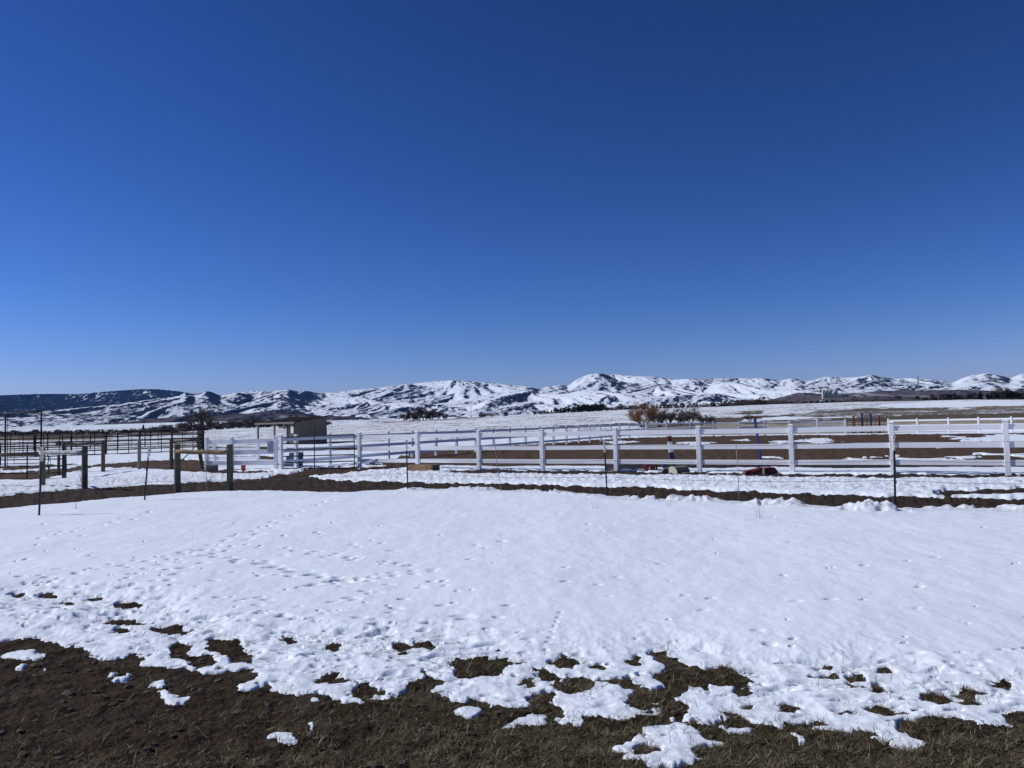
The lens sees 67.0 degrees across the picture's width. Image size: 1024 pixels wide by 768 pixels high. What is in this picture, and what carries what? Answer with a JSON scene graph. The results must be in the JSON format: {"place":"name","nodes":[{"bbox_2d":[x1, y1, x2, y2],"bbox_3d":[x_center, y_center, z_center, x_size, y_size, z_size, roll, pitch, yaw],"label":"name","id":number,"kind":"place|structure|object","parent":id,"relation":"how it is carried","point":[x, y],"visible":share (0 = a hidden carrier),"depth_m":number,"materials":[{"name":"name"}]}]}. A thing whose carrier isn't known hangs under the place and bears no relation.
{"place":"outdoors","nodes":[
{"label":"outdoors","id":0,"kind":"place"},
{"bbox_2d":[0,400,1023,767],"bbox_3d":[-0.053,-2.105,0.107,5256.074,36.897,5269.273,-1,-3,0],"label":"ground","id":1,"kind":"structure","parent":0,"point":[34,694],"depth_m":4.97,"materials":[{"name":"white snow"}]},
{"bbox_2d":[0,442,39,464],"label":"pipe fence","id":2,"kind":"object","parent":1,"relation":"on","point":[14,448],"visible":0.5,"depth_m":41.61,"materials":[{"name":"black metal"}]},
{"bbox_2d":[4,411,43,465],"bbox_3d":[-25.273,2.845,39.970,3.938,2.836,0.262,-3,-4,34],"label":"gate frame","id":3,"kind":"object","parent":1,"relation":"on","point":[9,413],"visible":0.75,"depth_m":40.61,"materials":[{"name":"black metal"}]},
{"bbox_2d":[0,445,63,479],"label":"pipe fence","id":4,"kind":"object","parent":1,"relation":"on","point":[27,466],"visible":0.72,"depth_m":27.68,"materials":[{"name":"black metal"}]},
{"bbox_2d":[0,447,87,488],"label":"hitching rail","id":5,"kind":"object","parent":1,"relation":"on","point":[84,475],"visible":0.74,"depth_m":23.18,"materials":[{"name":"brown wood"}]},
{"bbox_2d":[47,455,50,473],"bbox_3d":[-14.180,2.473,23.686,0.102,0.586,0.052,-1,-3,0],"label":"halter","id":6,"kind":"object","parent":5,"relation":"hanging from","point":[48,464],"visible":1,"depth_m":23.68,"materials":[{"name":"green fabric"}]},
{"bbox_2d":[57,455,59,474],"bbox_3d":[-17.540,3.215,29.932,0.113,1.075,0.110,-1,-3,0],"label":"post","id":7,"kind":"object","parent":1,"relation":"on","point":[58,464],"visible":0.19,"depth_m":29.89,"materials":[{"name":"brown wood"}]},
{"bbox_2d":[62,440,104,477],"bbox_3d":[-16.439,2.953,29.763,0.153,1.552,3.656,-1,-3,-7],"label":"hitching rail","id":8,"kind":"object","parent":1,"relation":"on","point":[66,444],"visible":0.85,"depth_m":30.66,"materials":[{"name":"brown wood"}]},
{"bbox_2d":[64,455,66,473],"bbox_3d":[-16.163,2.906,27.956,0.152,0.736,0.052,-1,-3,0],"label":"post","id":9,"kind":"object","parent":8,"relation":"hanging from","point":[65,471],"visible":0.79,"depth_m":27.94,"materials":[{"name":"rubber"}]},
{"bbox_2d":[1,430,196,450],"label":"pipe fence","id":10,"kind":"object","parent":1,"relation":"on","point":[101,440],"visible":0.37,"depth_m":81.64,"materials":[{"name":"black metal"}]},
{"bbox_2d":[0,429,202,457],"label":"pipe fence","id":11,"kind":"object","parent":1,"relation":"on","point":[106,441],"visible":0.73,"depth_m":56.87,"materials":[{"name":"black metal"}]},
{"bbox_2d":[137,439,140,468],"bbox_3d":[-16.026,3.134,33.256,0.144,1.525,0.141,-1,-3,0],"label":"post","id":12,"kind":"object","parent":1,"relation":"on","point":[139,453],"visible":0.79,"depth_m":33.22,"materials":[{"name":"grey wood"}]},
{"bbox_2d":[175,421,187,428],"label":"bare tree","id":13,"kind":"object","parent":1,"relation":"on","point":[181,425],"visible":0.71,"depth_m":339.88,"materials":[{"name":"brown plant"}]},
{"bbox_2d":[169,437,203,469],"bbox_3d":[-13.874,3.029,32.764,1.596,1.568,0.533,-2,-3,8],"label":"brace frame","id":14,"kind":"object","parent":1,"relation":"on","point":[172,441],"visible":0.75,"depth_m":32.93,"materials":[{"name":"brown wood"}]},
{"bbox_2d":[184,407,215,428],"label":"bare tree","id":15,"kind":"object","parent":1,"relation":"on","point":[202,413],"visible":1,"depth_m":330.02,"materials":[{"name":"brown plant"}]},
{"bbox_2d":[197,429,203,449],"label":"pipe fence","id":16,"kind":"object","parent":1,"relation":"on","point":[200,436],"visible":0.46,"depth_m":65.21,"materials":[{"name":"black metal"}]},
{"bbox_2d":[193,423,210,429],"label":"tree","id":17,"kind":"object","parent":1,"relation":"on","point":[205,428],"visible":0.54,"depth_m":340.44,"materials":[{"name":"brown plant"}]},
{"bbox_2d":[174,444,232,491],"bbox_3d":[-8.376,2.347,20.965,1.736,1.464,0.217,-2,-3,11],"label":"hitching rail","id":18,"kind":"object","parent":1,"relation":"on","point":[179,451],"visible":0.93,"depth_m":20.92,"materials":[{"name":"brown wood"}]},
{"bbox_2d":[194,413,219,426],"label":"bare tree","id":19,"kind":"object","parent":1,"relation":"on","point":[207,421],"visible":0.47,"depth_m":343.98,"materials":[{"name":"brown plant"}]},
{"bbox_2d":[206,422,217,429],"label":"bare tree","id":20,"kind":"object","parent":1,"relation":"on","point":[211,424],"visible":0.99,"depth_m":340.99,"materials":[{"name":"brown plant"}]},
{"bbox_2d":[207,464,217,470],"bbox_3d":[-12.014,3.357,30.963,0.500,0.260,0.140,-2,-3,11],"label":"feed tub","id":21,"kind":"object","parent":1,"relation":"on","point":[212,467],"visible":0.85,"depth_m":30.89,"materials":[{"name":"grey paint"}]},
{"bbox_2d":[220,417,238,428],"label":"tree","id":22,"kind":"object","parent":1,"relation":"on","point":[228,425],"visible":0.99,"depth_m":341.05,"materials":[{"name":"brown plant"}]},
{"bbox_2d":[209,443,259,460],"bbox_3d":[-13.341,3.404,36.833,3.191,1.395,0.169,-3,-3,21],"label":"rail fence","id":23,"kind":"object","parent":1,"relation":"on","point":[216,458],"visible":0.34,"depth_m":36.62,"materials":[{"name":"white plastic"}]},
{"bbox_2d":[204,436,277,469],"bbox_3d":[-10.893,2.931,31.029,3.375,1.659,0.204,-2,-3,16],"label":"rail fence","id":24,"kind":"object","parent":1,"relation":"on","point":[243,441],"visible":0.66,"depth_m":30.95,"materials":[{"name":"white wood"}]},
{"bbox_2d":[267,441,273,453],"bbox_3d":[-9.498,2.499,30.626,0.439,0.501,0.016,-2,-3,15],"label":"notice board","id":25,"kind":"object","parent":24,"relation":"attached to","point":[270,447],"visible":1,"depth_m":30.64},
{"bbox_2d":[233,418,253,427],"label":"tree","id":26,"kind":"object","parent":1,"relation":"on","point":[239,425],"visible":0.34,"depth_m":347.59,"materials":[{"name":"brown plant"}]},
{"bbox_2d":[235,420,254,427],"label":"tree","id":27,"kind":"object","parent":1,"relation":"on","point":[245,426],"visible":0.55,"depth_m":343.74,"materials":[{"name":"brown plant"}]},
{"bbox_2d":[242,417,260,427],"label":"bare tree","id":28,"kind":"object","parent":1,"relation":"on","point":[248,424],"visible":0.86,"depth_m":341.44,"materials":[{"name":"brown plant"}]},
{"bbox_2d":[254,416,328,443],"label":"loafing shed","id":29,"kind":"structure","parent":1,"relation":"on","point":[313,425],"depth_m":81.79,"materials":[{"name":"grey metal"}]},
{"bbox_2d":[283,452,303,466],"bbox_3d":[-8.958,3.116,31.713,0.639,0.626,0.565,-3,-3,28],"label":"mounting block","id":30,"kind":"object","parent":1,"relation":"on","point":[291,458],"depth_m":31.52,"materials":[{"name":"blue plastic"}]},
{"bbox_2d":[399,414,409,420],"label":"bare tree","id":31,"kind":"object","parent":1,"relation":"on","point":[405,418],"visible":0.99,"depth_m":343.50,"materials":[{"name":"brown plant"}]},
{"bbox_2d":[401,410,419,420],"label":"bare tree","id":32,"kind":"object","parent":1,"relation":"on","point":[408,412],"visible":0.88,"depth_m":343.49,"materials":[{"name":"brown plant"}]},
{"bbox_2d":[410,408,425,419],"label":"bare tree","id":33,"kind":"object","parent":1,"relation":"on","point":[415,416],"visible":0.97,"depth_m":343.20,"materials":[{"name":"brown plant"}]},
{"bbox_2d":[411,406,434,419],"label":"bare tree","id":34,"kind":"object","parent":1,"relation":"on","point":[421,409],"visible":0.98,"depth_m":343.64,"materials":[{"name":"brown plant"}]},
{"bbox_2d":[408,464,439,470],"bbox_3d":[-3.079,2.923,26.867,1.006,0.246,0.550,-3,-3,26],"label":"timber box","id":35,"kind":"object","parent":1,"relation":"on","point":[420,467],"visible":0.77,"depth_m":26.65,"materials":[{"name":"beige wood"}]},
{"bbox_2d":[423,408,436,419],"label":"bare tree","id":36,"kind":"object","parent":1,"relation":"on","point":[429,412],"visible":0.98,"depth_m":343.52,"materials":[{"name":"brown plant"}]},
{"bbox_2d":[434,412,442,418],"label":"bare tree","id":37,"kind":"object","parent":1,"relation":"on","point":[438,415],"visible":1,"depth_m":343.03,"materials":[{"name":"brown plant"}]},
{"bbox_2d":[278,422,646,468],"bbox_3d":[1.943,3.711,52.689,0.152,1.714,49.736,-3,-3,26],"label":"rail fence","id":38,"kind":"object","parent":1,"relation":"on","point":[435,441],"visible":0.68,"depth_m":39.71,"materials":[{"name":"white plastic"}]},
{"bbox_2d":[278,434,358,468],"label":"pipe gate","id":39,"kind":"structure","parent":38,"relation":"attached to","point":[314,455],"depth_m":30.02,"materials":[{"name":"grey metal"}]},
{"bbox_2d":[482,413,495,416],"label":"bare bush","id":40,"kind":"object","parent":1,"relation":"on","point":[490,414],"visible":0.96,"depth_m":342.95,"materials":[{"name":"brown plant"}]},
{"bbox_2d":[0,655,1022,767],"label":"clods","id":41,"kind":"object","parent":1,"relation":"on","point":[67,692],"visible":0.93,"depth_m":4.16,"materials":[{"name":"brown soil"}]},
{"bbox_2d":[0,434,1023,767],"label":"snow","id":42,"kind":"structure","parent":1,"relation":"on","point":[776,594],"depth_m":7.53,"materials":[{"name":"white snow"}]},
{"bbox_2d":[241,463,245,470],"bbox_3d":[-10.671,3.297,30.722,0.198,0.292,0.185,-1,-3,0],"label":"bucket","id":43,"kind":"object","parent":42,"relation":"on","point":[243,467],"visible":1,"depth_m":30.65,"materials":[{"name":"red plastic"}]},
{"bbox_2d":[606,464,642,469],"bbox_3d":[3.590,2.653,24.675,1.253,0.170,0.180,-2,-3,7],"label":"sleeper","id":44,"kind":"object","parent":42,"relation":"on","point":[627,466],"visible":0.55,"depth_m":24.58,"materials":[{"name":"grey wood"}]},
{"bbox_2d":[667,436,674,466],"bbox_3d":[5.191,2.227,25.253,0.450,1.062,0.125,-1,-3,0],"label":"jump post","id":45,"kind":"object","parent":42,"relation":"on","point":[671,452],"visible":0.52,"depth_m":25.20,"materials":[{"name":"blue paint"}]},
{"bbox_2d":[38,436,1016,514],"bbox_3d":[0.821,1.771,15.876,19.185,1.655,5.414,-2,-3,9],"label":"wire fence","id":46,"kind":"object","parent":1,"relation":"on","point":[894,460],"visible":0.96,"depth_m":15.81,"materials":[{"name":"black metal"}]},
{"bbox_2d":[577,406,584,411],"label":"evergreen","id":47,"kind":"object","parent":1,"relation":"on","point":[581,409],"visible":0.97,"depth_m":342.27,"materials":[{"name":"green plant"}]},
{"bbox_2d":[589,404,595,411],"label":"evergreen","id":48,"kind":"object","parent":1,"relation":"on","point":[592,408],"visible":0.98,"depth_m":342.62,"materials":[{"name":"green plant"}]},
{"bbox_2d":[598,404,604,410],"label":"evergreen","id":49,"kind":"object","parent":1,"relation":"on","point":[600,406],"visible":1,"depth_m":341.68,"materials":[{"name":"green plant"}]},
{"bbox_2d":[616,404,622,409],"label":"evergreen","id":50,"kind":"object","parent":1,"relation":"on","point":[620,406],"visible":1,"depth_m":341.77,"materials":[{"name":"green plant"}]},
{"bbox_2d":[625,402,660,426],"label":"willow","id":51,"kind":"object","parent":1,"relation":"on","point":[637,414],"visible":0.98,"depth_m":129.70,"materials":[{"name":"brown plant"}]},
{"bbox_2d":[643,464,657,471],"bbox_3d":[4.327,2.627,24.151,0.362,0.221,0.388,-1,-3,-6],"label":"jump block","id":52,"kind":"object","parent":1,"relation":"on","point":[647,467],"depth_m":23.99,"materials":[{"name":"red paint"}]},
{"bbox_2d":[647,409,669,426],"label":"tree","id":53,"kind":"object","parent":1,"relation":"on","point":[659,417],"visible":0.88,"depth_m":129.17,"materials":[{"name":"brown plant"}]},
{"bbox_2d":[657,408,679,424],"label":"tree","id":54,"kind":"object","parent":1,"relation":"on","point":[672,416],"visible":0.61,"depth_m":135.28,"materials":[{"name":"brown plant"}]},
{"bbox_2d":[669,465,689,473],"bbox_3d":[4.948,2.528,22.879,0.562,0.224,0.349,1,-4,-37],"label":"jump drum","id":55,"kind":"object","parent":1,"relation":"on","point":[680,469],"visible":0.88,"depth_m":22.75,"materials":[{"name":"grey paint"}]},
{"bbox_2d":[673,410,692,425],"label":"tree","id":56,"kind":"object","parent":1,"relation":"on","point":[681,418],"visible":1,"depth_m":129.57,"materials":[{"name":"brown plant"}]},
{"bbox_2d":[357,419,1023,475],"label":"rail fence","id":57,"kind":"object","parent":1,"relation":"on","point":[791,446],"visible":0.9,"depth_m":22.88,"materials":[{"name":"white plastic"}]},
{"bbox_2d":[680,406,700,422],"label":"tree","id":58,"kind":"object","parent":1,"relation":"on","point":[689,413],"visible":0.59,"depth_m":135.44,"materials":[{"name":"grey plant"}]},
{"bbox_2d":[693,410,707,424],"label":"tree","id":59,"kind":"object","parent":1,"relation":"on","point":[700,418],"visible":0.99,"depth_m":129.20,"materials":[{"name":"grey plant"}]},
{"bbox_2d":[703,414,717,421],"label":"tree","id":60,"kind":"object","parent":1,"relation":"on","point":[711,418],"visible":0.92,"depth_m":135.70,"materials":[{"name":"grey plant"}]},
{"bbox_2d":[733,398,756,405],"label":"bare bush","id":61,"kind":"object","parent":1,"relation":"on","point":[748,402],"visible":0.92,"depth_m":345.05,"materials":[{"name":"brown plant"}]},
{"bbox_2d":[646,419,846,436],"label":"rail fence","id":62,"kind":"object","parent":1,"relation":"on","point":[764,422],"visible":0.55,"depth_m":73.06,"materials":[{"name":"white plastic"}]},
{"bbox_2d":[741,413,762,421],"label":"bare bush","id":63,"kind":"object","parent":1,"relation":"on","point":[748,417],"visible":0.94,"depth_m":134.56,"materials":[{"name":"brown plant"}]},
{"bbox_2d":[742,467,777,474],"bbox_3d":[7.018,2.452,21.906,0.957,0.191,0.533,-1,-3,0],"label":"jump box","id":64,"kind":"object","parent":1,"relation":"on","point":[764,470],"visible":0.94,"depth_m":21.75,"materials":[{"name":"red paint"}]},
{"bbox_2d":[753,417,768,466],"bbox_3d":[7.976,1.864,24.811,0.400,1.591,0.300,-1,-3,0],"label":"post","id":65,"kind":"object","parent":1,"relation":"on","point":[757,438],"visible":0.83,"depth_m":24.80,"materials":[{"name":"blue paint"}]},
{"bbox_2d":[757,397,767,404],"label":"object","id":66,"kind":"object","parent":1,"relation":"on","point":[760,402],"visible":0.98,"depth_m":345.15,"materials":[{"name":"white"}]},
{"bbox_2d":[769,398,781,403],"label":"tree","id":67,"kind":"object","parent":1,"relation":"on","point":[776,401],"visible":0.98,"depth_m":344.99,"materials":[{"name":"brown plant"}]},
{"bbox_2d":[820,398,836,402],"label":"farm building","id":68,"kind":"structure","parent":1,"relation":"on","point":[825,399],"depth_m":856.14,"materials":[{"name":"metal"}]},
{"bbox_2d":[829,389,832,397],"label":"silo","id":69,"kind":"object","parent":1,"relation":"on","point":[830,394],"visible":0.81,"depth_m":878.39,"materials":[{"name":"metal"}]},
{"bbox_2d":[833,388,837,400],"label":"silo","id":70,"kind":"object","parent":1,"relation":"on","point":[835,393],"visible":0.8,"depth_m":878.07,"materials":[{"name":"metal"}]},
{"bbox_2d":[868,413,873,432],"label":"jump standard","id":71,"kind":"object","parent":1,"relation":"on","point":[870,421],"visible":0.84,"depth_m":75.81,"materials":[{"name":"blue paint"}]},
{"bbox_2d":[944,393,951,399],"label":"evergreen","id":72,"kind":"object","parent":1,"relation":"on","point":[947,395],"visible":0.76,"depth_m":344.85,"materials":[{"name":"green plant"}]},
{"bbox_2d":[948,394,959,399],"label":"evergreen","id":73,"kind":"object","parent":1,"relation":"on","point":[955,396],"visible":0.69,"depth_m":344.30,"materials":[{"name":"green plant"}]},
{"bbox_2d":[887,416,1023,433],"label":"rail fence","id":74,"kind":"object","parent":1,"relation":"on","point":[978,419],"visible":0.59,"depth_m":64.82,"materials":[{"name":"white plastic"}]},
{"bbox_2d":[847,419,886,433],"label":"pipe gate","id":75,"kind":"structure","parent":74,"relation":"attached to","point":[867,424],"depth_m":70.33,"materials":[{"name":"grey metal"}]},
{"bbox_2d":[970,392,979,399],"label":"evergreen","id":76,"kind":"object","parent":1,"relation":"on","point":[975,395],"visible":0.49,"depth_m":344.73,"materials":[{"name":"green plant"}]},
{"bbox_2d":[989,391,999,399],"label":"evergreen","id":77,"kind":"object","parent":1,"relation":"on","point":[993,396],"visible":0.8,"depth_m":344.79,"materials":[{"name":"green plant"}]},
{"bbox_2d":[995,384,1008,395],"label":"tree","id":78,"kind":"object","parent":1,"relation":"on","point":[998,390],"visible":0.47,"depth_m":348.84,"materials":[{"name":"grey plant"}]},
{"bbox_2d":[998,391,1006,398],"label":"evergreen","id":79,"kind":"object","parent":1,"relation":"on","point":[1001,396],"visible":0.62,"depth_m":344.33,"materials":[{"name":"green plant"}]},
{"bbox_2d":[1003,390,1014,398],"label":"evergreen","id":80,"kind":"object","parent":1,"relation":"on","point":[1009,393],"visible":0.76,"depth_m":344.24,"materials":[{"name":"green plant"}]},
{"bbox_2d":[1013,391,1020,399],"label":"evergreen","id":81,"kind":"object","parent":1,"relation":"on","point":[1016,396],"visible":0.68,"depth_m":344.33,"materials":[{"name":"green plant"}]},
{"bbox_2d":[0,373,1023,432],"bbox_3d":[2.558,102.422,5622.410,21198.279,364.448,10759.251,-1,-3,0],"label":"hills","id":82,"kind":"structure","parent":0,"point":[136,409],"depth_m":3905.30,"materials":[{"name":"white snow"}]},
{"bbox_2d":[0,0,1023,394],"label":"sky","id":83,"kind":"structure","parent":0,"point":[219,197],"materials":[{"name":"blue"}]},
{"bbox_2d":[660,468,668,472],"bbox_3d":[4.669,2.624,23.551,0.330,0.142,0.319,-1,-3,0],"label":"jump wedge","id":84,"kind":"object","parent":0,"point":[664,470],"visible":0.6,"depth_m":23.41,"materials":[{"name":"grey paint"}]}
]}

